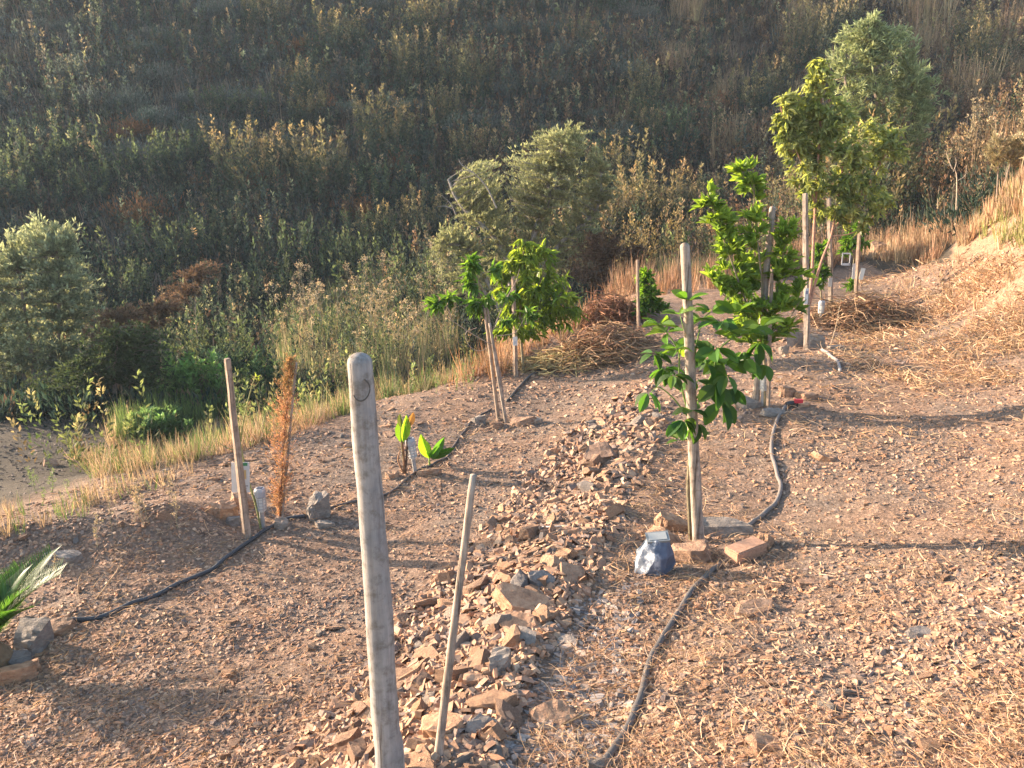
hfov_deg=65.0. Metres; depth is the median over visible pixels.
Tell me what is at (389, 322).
tall weed
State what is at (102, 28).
hillside scrub
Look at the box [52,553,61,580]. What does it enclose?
tall weed
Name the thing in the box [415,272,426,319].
tall weed
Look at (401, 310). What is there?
tall weed
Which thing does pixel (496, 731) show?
broken stone
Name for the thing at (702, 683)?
broken stone
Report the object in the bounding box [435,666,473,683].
broken stone
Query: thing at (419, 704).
broken stone
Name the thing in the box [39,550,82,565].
stone
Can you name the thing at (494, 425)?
stone
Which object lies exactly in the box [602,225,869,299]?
edge grass
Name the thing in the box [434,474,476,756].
wooden stake
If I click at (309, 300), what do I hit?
tall weed
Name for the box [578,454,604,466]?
broken stone
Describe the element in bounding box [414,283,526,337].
hillside shrub
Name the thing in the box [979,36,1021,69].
hillside shrub
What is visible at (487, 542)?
broken stone
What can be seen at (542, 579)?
broken stone
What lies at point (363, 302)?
tall weed
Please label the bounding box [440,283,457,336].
tall weed
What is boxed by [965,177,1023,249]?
bank grass
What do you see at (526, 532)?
broken stone
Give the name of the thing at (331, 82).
hillside shrub
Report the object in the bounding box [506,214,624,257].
hillside shrub
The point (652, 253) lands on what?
amber bush
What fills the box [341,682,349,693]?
broken stone
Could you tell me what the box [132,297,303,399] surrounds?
hillside shrub
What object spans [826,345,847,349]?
stone
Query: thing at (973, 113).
tall weed
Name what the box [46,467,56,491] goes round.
tall weed
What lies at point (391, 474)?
stone
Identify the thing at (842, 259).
plant tag
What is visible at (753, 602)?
stone
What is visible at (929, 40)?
hillside shrub
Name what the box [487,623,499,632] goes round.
broken stone
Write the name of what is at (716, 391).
lemon tree
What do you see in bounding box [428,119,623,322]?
olive bush
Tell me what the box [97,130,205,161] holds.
hillside shrub
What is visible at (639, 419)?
broken stone
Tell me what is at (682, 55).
hillside shrub
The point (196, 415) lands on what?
gully grass
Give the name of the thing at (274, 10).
hillside shrub
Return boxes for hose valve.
[785,399,802,407]
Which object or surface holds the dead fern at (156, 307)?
on the ground at (76, 478)
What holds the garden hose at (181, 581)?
on the ground at (76, 478)
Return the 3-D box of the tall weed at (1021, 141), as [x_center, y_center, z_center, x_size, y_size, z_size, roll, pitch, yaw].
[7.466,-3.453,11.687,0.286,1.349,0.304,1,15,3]
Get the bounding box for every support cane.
[281,362,296,516]
[483,308,500,420]
[488,323,507,422]
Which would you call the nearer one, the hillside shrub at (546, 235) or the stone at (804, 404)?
the stone at (804, 404)
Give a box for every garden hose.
[71,514,305,621]
[331,408,491,508]
[506,369,541,401]
[602,561,722,759]
[748,404,787,524]
[820,348,841,372]
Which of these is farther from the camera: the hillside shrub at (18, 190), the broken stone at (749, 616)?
the hillside shrub at (18, 190)
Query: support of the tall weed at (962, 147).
on the ground at (76, 478)
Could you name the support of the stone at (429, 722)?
on the ground at (76, 478)
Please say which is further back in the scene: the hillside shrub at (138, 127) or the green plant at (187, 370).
the hillside shrub at (138, 127)
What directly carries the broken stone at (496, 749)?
on the ground at (76, 478)
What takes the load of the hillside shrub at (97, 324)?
on the ground at (76, 478)
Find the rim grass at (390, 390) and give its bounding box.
[121,246,835,462]
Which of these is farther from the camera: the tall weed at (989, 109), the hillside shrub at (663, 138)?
the hillside shrub at (663, 138)
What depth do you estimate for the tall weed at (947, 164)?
16.52 m
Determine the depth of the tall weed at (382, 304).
17.73 m
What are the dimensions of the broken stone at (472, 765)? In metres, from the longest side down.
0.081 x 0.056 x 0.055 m
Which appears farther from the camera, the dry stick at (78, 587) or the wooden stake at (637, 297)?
the wooden stake at (637, 297)
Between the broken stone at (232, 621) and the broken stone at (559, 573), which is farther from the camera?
the broken stone at (232, 621)
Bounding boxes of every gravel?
[0,299,670,767]
[0,416,96,499]
[272,380,673,767]
[473,582,644,767]
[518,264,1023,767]
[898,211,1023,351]
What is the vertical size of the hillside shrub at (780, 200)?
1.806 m
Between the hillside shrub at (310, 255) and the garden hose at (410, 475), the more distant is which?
the hillside shrub at (310, 255)
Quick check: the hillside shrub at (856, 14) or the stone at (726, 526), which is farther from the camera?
the hillside shrub at (856, 14)
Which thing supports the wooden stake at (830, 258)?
on the ground at (76, 478)
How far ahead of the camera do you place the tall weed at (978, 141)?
16.67 m
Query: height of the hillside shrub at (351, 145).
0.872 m
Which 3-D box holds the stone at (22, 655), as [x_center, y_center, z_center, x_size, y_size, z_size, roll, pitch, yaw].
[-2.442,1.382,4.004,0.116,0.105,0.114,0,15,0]
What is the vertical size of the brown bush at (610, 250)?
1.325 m
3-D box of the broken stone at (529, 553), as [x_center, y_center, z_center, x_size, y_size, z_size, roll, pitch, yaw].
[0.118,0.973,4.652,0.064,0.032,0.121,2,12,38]
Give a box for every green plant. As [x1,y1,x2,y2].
[129,403,194,441]
[136,348,227,405]
[197,345,259,386]
[214,345,287,393]
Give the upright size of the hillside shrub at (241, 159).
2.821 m
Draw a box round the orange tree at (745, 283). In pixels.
[688,155,817,406]
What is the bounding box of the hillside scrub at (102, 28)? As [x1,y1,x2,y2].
[0,0,1023,399]
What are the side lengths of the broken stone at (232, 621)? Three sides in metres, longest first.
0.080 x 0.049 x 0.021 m
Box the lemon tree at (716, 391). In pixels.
[635,289,784,539]
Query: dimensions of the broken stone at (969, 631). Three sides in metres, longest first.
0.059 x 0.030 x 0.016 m
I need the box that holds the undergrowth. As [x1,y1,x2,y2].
[0,0,1023,430]
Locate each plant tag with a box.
[513,337,516,345]
[804,288,808,303]
[828,278,831,286]
[841,253,850,264]
[852,264,855,278]
[859,268,864,279]
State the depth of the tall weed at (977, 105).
16.26 m
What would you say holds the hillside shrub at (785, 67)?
on the ground at (76, 478)
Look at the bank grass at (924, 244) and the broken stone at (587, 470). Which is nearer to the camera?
the broken stone at (587, 470)
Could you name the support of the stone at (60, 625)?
on the ground at (76, 478)
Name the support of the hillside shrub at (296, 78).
on the ground at (76, 478)
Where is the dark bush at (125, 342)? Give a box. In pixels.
[12,318,174,411]
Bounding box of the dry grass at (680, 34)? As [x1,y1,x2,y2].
[0,0,1022,344]
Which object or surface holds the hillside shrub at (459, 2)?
on the ground at (76, 478)
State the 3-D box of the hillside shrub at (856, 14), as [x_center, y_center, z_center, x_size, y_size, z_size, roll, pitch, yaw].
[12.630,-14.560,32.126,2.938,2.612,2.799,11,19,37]
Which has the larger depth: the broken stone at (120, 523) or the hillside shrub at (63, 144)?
the hillside shrub at (63, 144)
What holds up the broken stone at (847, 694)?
on the ground at (76, 478)
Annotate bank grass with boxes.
[863,161,1023,264]
[882,250,1023,357]
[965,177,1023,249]
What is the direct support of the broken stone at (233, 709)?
on the ground at (76, 478)
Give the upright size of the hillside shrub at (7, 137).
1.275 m
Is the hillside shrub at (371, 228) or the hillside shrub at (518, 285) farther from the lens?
the hillside shrub at (371, 228)
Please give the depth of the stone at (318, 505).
5.74 m
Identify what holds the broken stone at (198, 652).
on the ground at (76, 478)
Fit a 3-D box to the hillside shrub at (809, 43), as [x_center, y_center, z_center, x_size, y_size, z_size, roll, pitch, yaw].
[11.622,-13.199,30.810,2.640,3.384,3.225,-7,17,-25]
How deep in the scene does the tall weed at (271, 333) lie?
16.68 m
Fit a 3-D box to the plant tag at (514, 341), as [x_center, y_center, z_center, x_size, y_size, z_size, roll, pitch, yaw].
[0.037,-0.489,9.175,0.051,0.102,0.011,0,15,0]
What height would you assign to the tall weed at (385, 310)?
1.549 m
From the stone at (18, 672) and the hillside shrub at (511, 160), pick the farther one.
the hillside shrub at (511, 160)
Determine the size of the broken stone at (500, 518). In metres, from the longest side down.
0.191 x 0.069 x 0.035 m
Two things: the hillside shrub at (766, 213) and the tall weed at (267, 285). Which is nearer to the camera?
the tall weed at (267, 285)
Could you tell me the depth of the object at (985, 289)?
9.80 m
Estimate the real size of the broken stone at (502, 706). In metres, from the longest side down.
0.171 x 0.098 x 0.044 m
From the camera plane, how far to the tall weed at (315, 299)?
18.52 m
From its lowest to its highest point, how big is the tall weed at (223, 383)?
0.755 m
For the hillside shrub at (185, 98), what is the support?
on the ground at (76, 478)
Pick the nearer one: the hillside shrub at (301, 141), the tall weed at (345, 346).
the tall weed at (345, 346)
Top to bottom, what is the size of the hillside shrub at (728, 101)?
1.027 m
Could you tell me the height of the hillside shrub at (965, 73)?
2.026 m
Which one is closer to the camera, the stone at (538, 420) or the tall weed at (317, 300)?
the stone at (538, 420)
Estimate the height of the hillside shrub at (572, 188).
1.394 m
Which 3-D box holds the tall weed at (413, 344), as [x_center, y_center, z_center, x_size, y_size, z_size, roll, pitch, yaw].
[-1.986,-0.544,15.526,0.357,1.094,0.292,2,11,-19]
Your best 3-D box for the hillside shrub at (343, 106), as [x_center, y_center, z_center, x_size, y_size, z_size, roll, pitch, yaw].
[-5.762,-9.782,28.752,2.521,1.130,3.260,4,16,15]
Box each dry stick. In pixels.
[77,574,81,592]
[95,558,121,598]
[605,414,617,450]
[959,594,1023,626]
[960,420,998,424]
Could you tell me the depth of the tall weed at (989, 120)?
15.19 m
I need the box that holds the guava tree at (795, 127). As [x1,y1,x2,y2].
[768,57,910,306]
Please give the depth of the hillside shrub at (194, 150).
25.82 m
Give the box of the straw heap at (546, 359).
[500,338,615,376]
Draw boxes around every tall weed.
[25,466,36,492]
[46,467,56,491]
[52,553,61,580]
[92,512,102,546]
[102,486,116,528]
[130,487,140,517]
[131,477,148,523]
[132,474,146,524]
[133,490,143,521]
[162,469,174,503]
[171,491,179,528]
[218,372,227,394]
[240,363,251,398]
[262,279,287,325]
[264,321,277,348]
[274,310,287,340]
[284,290,299,327]
[289,259,308,301]
[290,283,309,323]
[292,294,314,336]
[295,307,304,337]
[296,262,309,295]
[301,279,324,322]
[304,317,317,356]
[305,286,330,327]
[306,360,316,386]
[308,278,322,314]
[310,321,317,348]
[326,285,346,330]
[337,337,350,358]
[342,260,353,288]
[347,275,359,307]
[354,286,373,324]
[355,256,369,287]
[358,254,368,294]
[358,330,369,350]
[361,306,376,341]
[366,291,375,332]
[370,303,384,328]
[371,288,384,323]
[374,287,393,334]
[375,250,387,287]
[376,297,387,321]
[380,275,405,321]
[380,291,393,319]
[381,317,394,355]
[382,315,405,353]
[389,323,399,359]
[394,302,417,351]
[395,303,406,324]
[397,297,423,341]
[403,329,420,363]
[405,315,417,348]
[413,302,434,346]
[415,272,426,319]
[425,236,438,274]
[432,262,448,285]
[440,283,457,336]
[442,307,455,333]
[943,150,953,186]
[949,153,959,185]
[951,139,968,178]
[960,111,979,161]
[961,106,984,147]
[961,129,973,166]
[966,95,983,146]
[966,127,983,160]
[973,103,991,144]
[979,107,1002,149]
[987,117,1003,168]
[1015,103,1023,169]
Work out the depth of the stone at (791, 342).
9.01 m
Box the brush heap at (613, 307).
[574,284,652,328]
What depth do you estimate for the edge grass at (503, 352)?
10.11 m
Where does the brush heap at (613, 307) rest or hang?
on the ground at (76, 478)
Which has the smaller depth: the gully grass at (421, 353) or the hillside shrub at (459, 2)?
the gully grass at (421, 353)
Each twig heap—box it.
[550,315,663,371]
[794,285,933,334]
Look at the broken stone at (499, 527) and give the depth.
5.27 m
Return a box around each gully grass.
[96,351,306,445]
[262,266,476,394]
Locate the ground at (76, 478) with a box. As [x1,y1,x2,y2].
[0,0,1023,767]
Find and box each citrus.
[630,266,671,317]
[808,239,832,299]
[836,220,873,291]
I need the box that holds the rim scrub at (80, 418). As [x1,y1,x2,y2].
[6,205,808,471]
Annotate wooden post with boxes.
[347,352,404,767]
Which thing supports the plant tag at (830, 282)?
attached to the wooden stake at (830, 258)
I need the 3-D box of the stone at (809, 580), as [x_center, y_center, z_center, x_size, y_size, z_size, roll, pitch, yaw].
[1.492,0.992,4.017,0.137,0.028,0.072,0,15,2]
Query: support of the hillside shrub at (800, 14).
on the ground at (76, 478)
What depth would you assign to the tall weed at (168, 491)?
5.39 m
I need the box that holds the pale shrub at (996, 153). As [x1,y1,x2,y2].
[979,129,1023,198]
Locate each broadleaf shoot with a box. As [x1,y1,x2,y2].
[395,412,414,473]
[418,435,453,464]
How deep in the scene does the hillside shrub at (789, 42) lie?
31.69 m
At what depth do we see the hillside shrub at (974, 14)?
30.63 m
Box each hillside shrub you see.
[0,47,31,63]
[0,122,28,150]
[0,138,89,187]
[0,149,65,209]
[0,302,63,368]
[1,298,171,376]
[2,80,30,97]
[5,250,145,312]
[6,116,133,172]
[15,115,103,142]
[25,7,82,34]
[39,155,135,206]
[44,48,121,79]
[52,296,130,333]
[60,69,161,116]
[78,30,119,45]
[80,208,237,276]
[89,124,205,189]
[94,188,187,227]
[94,250,211,312]
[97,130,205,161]
[98,111,159,140]
[109,56,216,89]
[116,100,202,128]
[120,56,141,73]
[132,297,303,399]
[150,123,221,172]
[155,84,210,104]
[164,109,255,136]
[169,0,255,24]
[175,206,249,255]
[187,80,272,125]
[197,113,302,199]
[221,257,300,305]
[229,0,297,36]
[237,39,279,60]
[243,210,369,288]
[246,119,323,178]
[246,264,335,317]
[259,31,321,57]
[260,63,345,88]
[263,130,337,155]
[269,54,326,104]
[269,116,366,203]
[271,83,330,127]
[272,294,383,356]
[278,66,310,78]
[292,131,337,145]
[298,0,388,60]
[302,229,415,293]
[303,155,400,196]
[307,94,377,120]
[310,133,360,152]
[327,191,393,219]
[328,235,486,327]
[335,206,415,256]
[341,197,405,254]
[342,0,410,13]
[347,83,437,159]
[352,232,423,271]
[357,158,448,211]
[361,36,441,56]
[378,24,441,92]
[379,182,449,247]
[386,95,461,113]
[388,0,459,48]
[401,240,505,307]
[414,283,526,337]
[423,77,473,130]
[424,35,509,110]
[429,0,479,11]
[433,119,490,168]
[436,102,527,138]
[458,210,522,259]
[459,223,580,287]
[461,7,521,40]
[468,136,517,154]
[487,139,536,174]
[487,181,512,207]
[488,279,571,311]
[494,46,530,62]
[500,125,583,182]
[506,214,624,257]
[514,8,566,40]
[526,119,572,133]
[530,29,628,62]
[536,122,612,161]
[551,174,583,207]
[560,6,612,52]
[564,135,656,179]
[568,0,636,11]
[578,126,664,202]
[580,110,680,147]
[580,179,646,246]
[582,171,675,210]
[594,47,661,79]
[604,52,681,119]
[606,145,641,164]
[606,148,688,244]
[614,101,667,147]
[616,162,696,228]
[619,94,723,161]
[626,50,658,67]
[640,124,683,151]
[657,35,701,71]
[657,196,722,234]
[658,161,737,226]
[662,0,721,23]
[682,90,743,113]
[699,106,773,161]
[702,69,738,103]
[712,0,755,8]
[714,143,781,168]
[717,54,791,117]
[718,114,775,139]
[735,193,825,236]
[750,175,799,229]
[761,91,867,164]
[762,45,807,88]
[766,151,811,199]
[766,156,839,233]
[771,12,808,53]
[774,0,830,33]
[779,0,851,72]
[786,71,826,96]
[793,0,864,43]
[807,142,864,198]
[811,94,957,234]
[830,67,894,105]
[835,48,857,65]
[863,16,912,59]
[881,89,931,132]
[887,0,961,28]
[902,14,963,63]
[931,0,999,53]
[932,7,976,39]
[937,49,1012,100]
[940,13,1023,78]
[955,102,1023,172]
[960,88,1011,122]
[979,2,1023,47]
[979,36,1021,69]
[1002,46,1023,87]
[1006,35,1023,60]
[1012,1,1023,18]
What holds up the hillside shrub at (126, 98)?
on the ground at (76, 478)
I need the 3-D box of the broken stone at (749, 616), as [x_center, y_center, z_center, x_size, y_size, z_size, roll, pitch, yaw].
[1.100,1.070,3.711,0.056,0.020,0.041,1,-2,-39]
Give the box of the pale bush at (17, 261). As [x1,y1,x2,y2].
[0,209,105,395]
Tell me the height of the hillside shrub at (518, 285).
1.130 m
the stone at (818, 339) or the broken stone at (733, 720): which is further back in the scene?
the stone at (818, 339)
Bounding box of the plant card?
[231,462,249,492]
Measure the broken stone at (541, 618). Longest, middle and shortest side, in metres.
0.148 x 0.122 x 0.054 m
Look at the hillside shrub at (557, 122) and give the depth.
28.15 m
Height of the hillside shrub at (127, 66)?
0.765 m
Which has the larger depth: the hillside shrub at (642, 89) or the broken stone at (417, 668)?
the hillside shrub at (642, 89)
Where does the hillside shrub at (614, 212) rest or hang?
on the ground at (76, 478)
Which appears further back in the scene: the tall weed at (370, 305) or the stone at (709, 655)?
the tall weed at (370, 305)
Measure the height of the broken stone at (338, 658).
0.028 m
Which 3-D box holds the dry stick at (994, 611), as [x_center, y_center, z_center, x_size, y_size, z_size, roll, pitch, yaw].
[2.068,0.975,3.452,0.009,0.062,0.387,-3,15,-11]
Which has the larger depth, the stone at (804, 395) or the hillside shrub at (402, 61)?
the hillside shrub at (402, 61)
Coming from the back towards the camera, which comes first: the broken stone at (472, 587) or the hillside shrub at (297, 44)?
the hillside shrub at (297, 44)
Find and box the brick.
[724,536,766,564]
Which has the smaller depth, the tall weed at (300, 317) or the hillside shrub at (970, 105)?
the tall weed at (300, 317)
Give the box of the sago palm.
[0,544,66,666]
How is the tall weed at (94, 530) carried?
on the ground at (76, 478)
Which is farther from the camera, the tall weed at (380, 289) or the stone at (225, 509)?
the tall weed at (380, 289)
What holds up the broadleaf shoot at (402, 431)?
on the ground at (76, 478)
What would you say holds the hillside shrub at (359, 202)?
on the ground at (76, 478)
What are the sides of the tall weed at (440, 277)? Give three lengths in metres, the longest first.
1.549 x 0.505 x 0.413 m
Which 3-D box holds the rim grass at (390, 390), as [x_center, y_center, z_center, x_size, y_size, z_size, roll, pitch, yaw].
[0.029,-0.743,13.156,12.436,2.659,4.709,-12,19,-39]
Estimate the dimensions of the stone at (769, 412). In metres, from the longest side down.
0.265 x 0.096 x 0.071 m
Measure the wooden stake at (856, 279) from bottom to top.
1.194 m
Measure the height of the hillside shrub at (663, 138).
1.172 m
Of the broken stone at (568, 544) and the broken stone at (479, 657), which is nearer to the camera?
the broken stone at (479, 657)
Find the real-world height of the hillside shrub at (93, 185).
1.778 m
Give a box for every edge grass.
[0,435,203,538]
[60,387,349,477]
[443,263,678,386]
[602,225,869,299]
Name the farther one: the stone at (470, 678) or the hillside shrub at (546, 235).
the hillside shrub at (546, 235)
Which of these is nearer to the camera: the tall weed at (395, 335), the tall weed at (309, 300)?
the tall weed at (395, 335)
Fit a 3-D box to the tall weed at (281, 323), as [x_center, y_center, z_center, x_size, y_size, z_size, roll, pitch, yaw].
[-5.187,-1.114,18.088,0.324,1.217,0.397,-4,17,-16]
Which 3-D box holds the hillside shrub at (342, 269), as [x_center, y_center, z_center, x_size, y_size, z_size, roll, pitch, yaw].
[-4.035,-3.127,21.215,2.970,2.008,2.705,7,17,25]
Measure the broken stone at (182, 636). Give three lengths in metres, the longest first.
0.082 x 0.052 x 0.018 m
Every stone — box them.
[0,663,38,684]
[8,648,32,664]
[12,616,53,656]
[17,531,30,539]
[23,658,41,670]
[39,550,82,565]
[43,458,58,466]
[49,617,76,636]
[73,536,78,543]
[88,737,104,745]
[113,694,121,700]
[118,520,124,526]
[153,728,163,734]
[157,509,171,520]
[158,473,169,480]
[178,633,188,639]
[195,650,200,656]
[196,750,203,755]
[205,506,212,514]
[209,500,238,519]
[217,685,226,693]
[218,753,231,759]
[221,620,236,623]
[222,668,236,677]
[226,516,240,526]
[226,738,240,746]
[230,490,253,509]
[231,707,237,711]
[239,597,247,601]
[266,748,281,755]
[274,515,288,529]
[288,757,305,763]
[306,490,330,520]
[306,642,316,650]
[308,754,326,763]
[308,759,320,767]
[315,520,335,528]
[315,629,321,636]
[322,458,333,461]
[324,626,342,628]
[329,727,361,751]
[335,654,341,661]
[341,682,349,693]
[344,443,351,447]
[344,697,369,719]
[344,719,361,731]
[345,673,362,686]
[346,737,367,765]
[348,701,366,718]
[352,692,362,701]
[360,742,374,761]
[362,687,369,699]
[366,711,370,723]
[381,431,394,437]
[384,469,399,479]
[394,612,411,626]
[396,668,412,681]
[396,680,403,687]
[398,657,428,680]
[402,726,415,736]
[405,738,425,749]
[405,744,435,767]
[410,671,434,688]
[410,698,428,711]
[411,645,439,659]
[413,597,443,606]
[413,641,422,648]
[416,468,441,476]
[421,711,463,737]
[422,690,434,705]
[431,569,453,585]
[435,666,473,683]
[437,598,451,609]
[443,606,452,616]
[444,600,452,604]
[445,630,471,656]
[449,751,472,767]
[454,691,468,698]
[461,607,477,612]
[462,575,489,594]
[462,671,489,686]
[462,763,481,767]
[463,648,490,667]
[464,713,497,732]
[466,688,519,712]
[469,645,481,656]
[470,415,485,423]
[472,538,492,547]
[479,722,506,741]
[481,720,495,731]
[482,613,511,628]
[482,669,492,676]
[484,516,498,526]
[484,738,502,756]
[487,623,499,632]
[489,422,501,428]
[489,646,511,672]
[490,515,505,520]
[491,581,550,611]
[491,682,501,689]
[495,524,503,530]
[495,698,523,728]
[496,572,512,582]
[497,561,510,569]
[499,610,538,629]
[501,624,520,646]
[504,625,536,643]
[505,533,515,547]
[510,414,536,426]
[510,569,529,587]
[519,523,540,539]
[524,585,541,593]
[527,546,540,556]
[528,570,555,588]
[529,699,579,724]
[532,610,558,623]
[533,417,542,423]
[534,604,551,621]
[537,575,547,585]
[539,555,560,566]
[546,512,555,523]
[546,534,555,541]
[550,585,562,595]
[554,572,566,575]
[555,548,574,560]
[556,548,578,558]
[557,634,578,643]
[560,562,586,584]
[565,541,576,547]
[571,512,578,518]
[577,480,595,491]
[577,516,592,522]
[578,444,586,451]
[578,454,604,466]
[582,467,601,474]
[583,441,617,460]
[586,419,595,425]
[587,425,600,428]
[587,758,613,767]
[595,470,611,476]
[604,502,625,518]
[610,458,624,464]
[611,516,619,522]
[613,489,621,496]
[628,414,644,425]
[631,479,644,486]
[647,525,681,544]
[652,412,665,418]
[654,510,687,531]
[666,653,677,659]
[671,539,712,563]
[699,679,710,691]
[703,517,753,536]
[703,652,717,660]
[711,694,732,700]
[727,717,740,724]
[733,599,771,615]
[734,396,760,408]
[744,613,754,618]
[744,730,782,752]
[757,532,773,549]
[759,407,786,416]
[759,655,773,661]
[759,680,777,687]
[770,582,781,588]
[771,748,785,759]
[778,345,789,353]
[778,385,795,397]
[779,551,789,557]
[779,625,789,630]
[787,332,803,346]
[790,400,809,407]
[794,391,818,400]
[796,578,820,585]
[810,334,825,347]
[810,451,835,461]
[817,700,833,711]
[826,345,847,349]
[834,689,856,696]
[861,746,871,754]
[870,240,885,252]
[884,726,894,736]
[904,625,931,637]
[912,672,935,679]
[916,737,943,755]
[940,573,949,580]
[951,749,960,756]
[962,628,974,634]
[967,663,980,670]
[970,590,983,595]
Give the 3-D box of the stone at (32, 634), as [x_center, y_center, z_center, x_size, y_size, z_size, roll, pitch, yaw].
[-2.478,1.323,4.123,0.199,0.206,0.167,3,15,13]
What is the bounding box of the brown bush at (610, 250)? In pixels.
[560,228,652,287]
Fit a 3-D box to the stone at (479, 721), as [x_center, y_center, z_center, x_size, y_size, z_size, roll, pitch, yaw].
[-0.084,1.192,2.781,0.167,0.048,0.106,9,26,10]
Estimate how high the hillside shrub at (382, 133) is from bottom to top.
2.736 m
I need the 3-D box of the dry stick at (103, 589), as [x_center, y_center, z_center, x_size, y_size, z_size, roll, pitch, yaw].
[-2.301,1.116,4.579,0.174,0.243,0.027,-2,15,-9]
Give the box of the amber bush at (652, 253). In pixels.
[585,192,725,290]
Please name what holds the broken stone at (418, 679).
on the ground at (76, 478)
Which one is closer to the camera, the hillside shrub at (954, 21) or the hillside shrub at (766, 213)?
the hillside shrub at (766, 213)
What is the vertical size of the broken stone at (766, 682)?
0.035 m
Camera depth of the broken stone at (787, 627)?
3.56 m
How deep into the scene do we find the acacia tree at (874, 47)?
16.34 m
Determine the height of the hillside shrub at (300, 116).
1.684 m
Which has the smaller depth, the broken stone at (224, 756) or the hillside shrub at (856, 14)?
the broken stone at (224, 756)
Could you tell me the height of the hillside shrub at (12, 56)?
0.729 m
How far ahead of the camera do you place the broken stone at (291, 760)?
3.06 m
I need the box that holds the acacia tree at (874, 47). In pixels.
[823,9,952,226]
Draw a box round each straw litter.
[824,246,1023,423]
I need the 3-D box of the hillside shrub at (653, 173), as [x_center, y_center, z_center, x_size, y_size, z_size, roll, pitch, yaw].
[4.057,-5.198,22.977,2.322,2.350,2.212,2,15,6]
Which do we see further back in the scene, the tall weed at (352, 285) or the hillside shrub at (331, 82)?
the hillside shrub at (331, 82)
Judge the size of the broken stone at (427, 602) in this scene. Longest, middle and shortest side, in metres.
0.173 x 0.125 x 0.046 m
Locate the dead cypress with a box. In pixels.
[259,352,300,516]
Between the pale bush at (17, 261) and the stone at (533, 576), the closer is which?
the stone at (533, 576)
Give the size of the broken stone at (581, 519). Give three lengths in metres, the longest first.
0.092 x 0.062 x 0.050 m
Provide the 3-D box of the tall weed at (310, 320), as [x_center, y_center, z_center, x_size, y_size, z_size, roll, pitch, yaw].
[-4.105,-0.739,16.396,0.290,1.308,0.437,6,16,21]
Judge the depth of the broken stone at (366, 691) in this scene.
3.49 m
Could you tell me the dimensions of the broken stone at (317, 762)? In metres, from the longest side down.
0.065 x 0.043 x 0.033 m
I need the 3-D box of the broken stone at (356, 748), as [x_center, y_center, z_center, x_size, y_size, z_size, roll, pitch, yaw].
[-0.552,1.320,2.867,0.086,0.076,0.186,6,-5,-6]
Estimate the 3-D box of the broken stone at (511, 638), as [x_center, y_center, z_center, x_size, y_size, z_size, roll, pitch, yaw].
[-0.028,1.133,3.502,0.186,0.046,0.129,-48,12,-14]
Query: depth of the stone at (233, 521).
5.56 m
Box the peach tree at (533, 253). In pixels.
[484,237,588,370]
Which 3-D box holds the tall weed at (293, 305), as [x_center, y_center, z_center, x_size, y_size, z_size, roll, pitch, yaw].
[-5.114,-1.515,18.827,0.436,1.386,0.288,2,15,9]
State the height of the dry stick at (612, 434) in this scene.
0.317 m
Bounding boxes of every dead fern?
[77,300,144,399]
[125,288,185,370]
[160,259,224,338]
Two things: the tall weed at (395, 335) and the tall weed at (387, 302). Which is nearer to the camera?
the tall weed at (395, 335)
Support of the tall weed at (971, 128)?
on the ground at (76, 478)
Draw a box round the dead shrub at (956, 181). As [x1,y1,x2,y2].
[942,150,966,234]
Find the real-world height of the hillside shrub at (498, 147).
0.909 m
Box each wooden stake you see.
[224,358,251,538]
[434,474,476,756]
[511,276,517,376]
[636,260,639,331]
[680,243,703,540]
[752,206,775,401]
[766,269,773,407]
[802,193,809,349]
[827,198,832,302]
[854,221,860,295]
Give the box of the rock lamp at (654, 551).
[634,530,675,575]
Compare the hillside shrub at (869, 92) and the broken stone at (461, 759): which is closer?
the broken stone at (461, 759)
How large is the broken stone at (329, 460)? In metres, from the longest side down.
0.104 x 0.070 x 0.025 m
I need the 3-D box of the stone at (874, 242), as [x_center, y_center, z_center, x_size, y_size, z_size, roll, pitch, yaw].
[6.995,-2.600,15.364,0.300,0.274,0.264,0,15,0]
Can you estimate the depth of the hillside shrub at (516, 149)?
25.92 m
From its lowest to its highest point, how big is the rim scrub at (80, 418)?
3.381 m
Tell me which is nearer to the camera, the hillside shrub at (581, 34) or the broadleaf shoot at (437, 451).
the broadleaf shoot at (437, 451)
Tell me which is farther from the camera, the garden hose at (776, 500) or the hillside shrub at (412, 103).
the hillside shrub at (412, 103)
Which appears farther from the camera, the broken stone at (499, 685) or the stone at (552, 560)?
the stone at (552, 560)
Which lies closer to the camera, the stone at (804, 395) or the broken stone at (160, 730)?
the broken stone at (160, 730)
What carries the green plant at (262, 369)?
on the ground at (76, 478)
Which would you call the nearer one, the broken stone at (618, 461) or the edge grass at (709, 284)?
the broken stone at (618, 461)
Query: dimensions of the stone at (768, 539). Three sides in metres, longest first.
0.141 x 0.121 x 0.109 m
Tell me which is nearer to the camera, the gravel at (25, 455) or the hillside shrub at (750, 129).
the gravel at (25, 455)
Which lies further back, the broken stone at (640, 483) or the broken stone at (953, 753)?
the broken stone at (640, 483)
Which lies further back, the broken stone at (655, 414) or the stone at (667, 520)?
the broken stone at (655, 414)
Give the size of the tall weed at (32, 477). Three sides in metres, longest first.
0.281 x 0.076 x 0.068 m
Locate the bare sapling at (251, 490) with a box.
[218,373,261,528]
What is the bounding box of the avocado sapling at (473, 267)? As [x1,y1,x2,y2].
[422,251,540,402]
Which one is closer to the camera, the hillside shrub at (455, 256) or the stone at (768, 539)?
the stone at (768, 539)
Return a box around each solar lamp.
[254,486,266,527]
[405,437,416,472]
[759,376,766,405]
[818,300,824,322]
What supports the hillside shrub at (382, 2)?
on the ground at (76, 478)

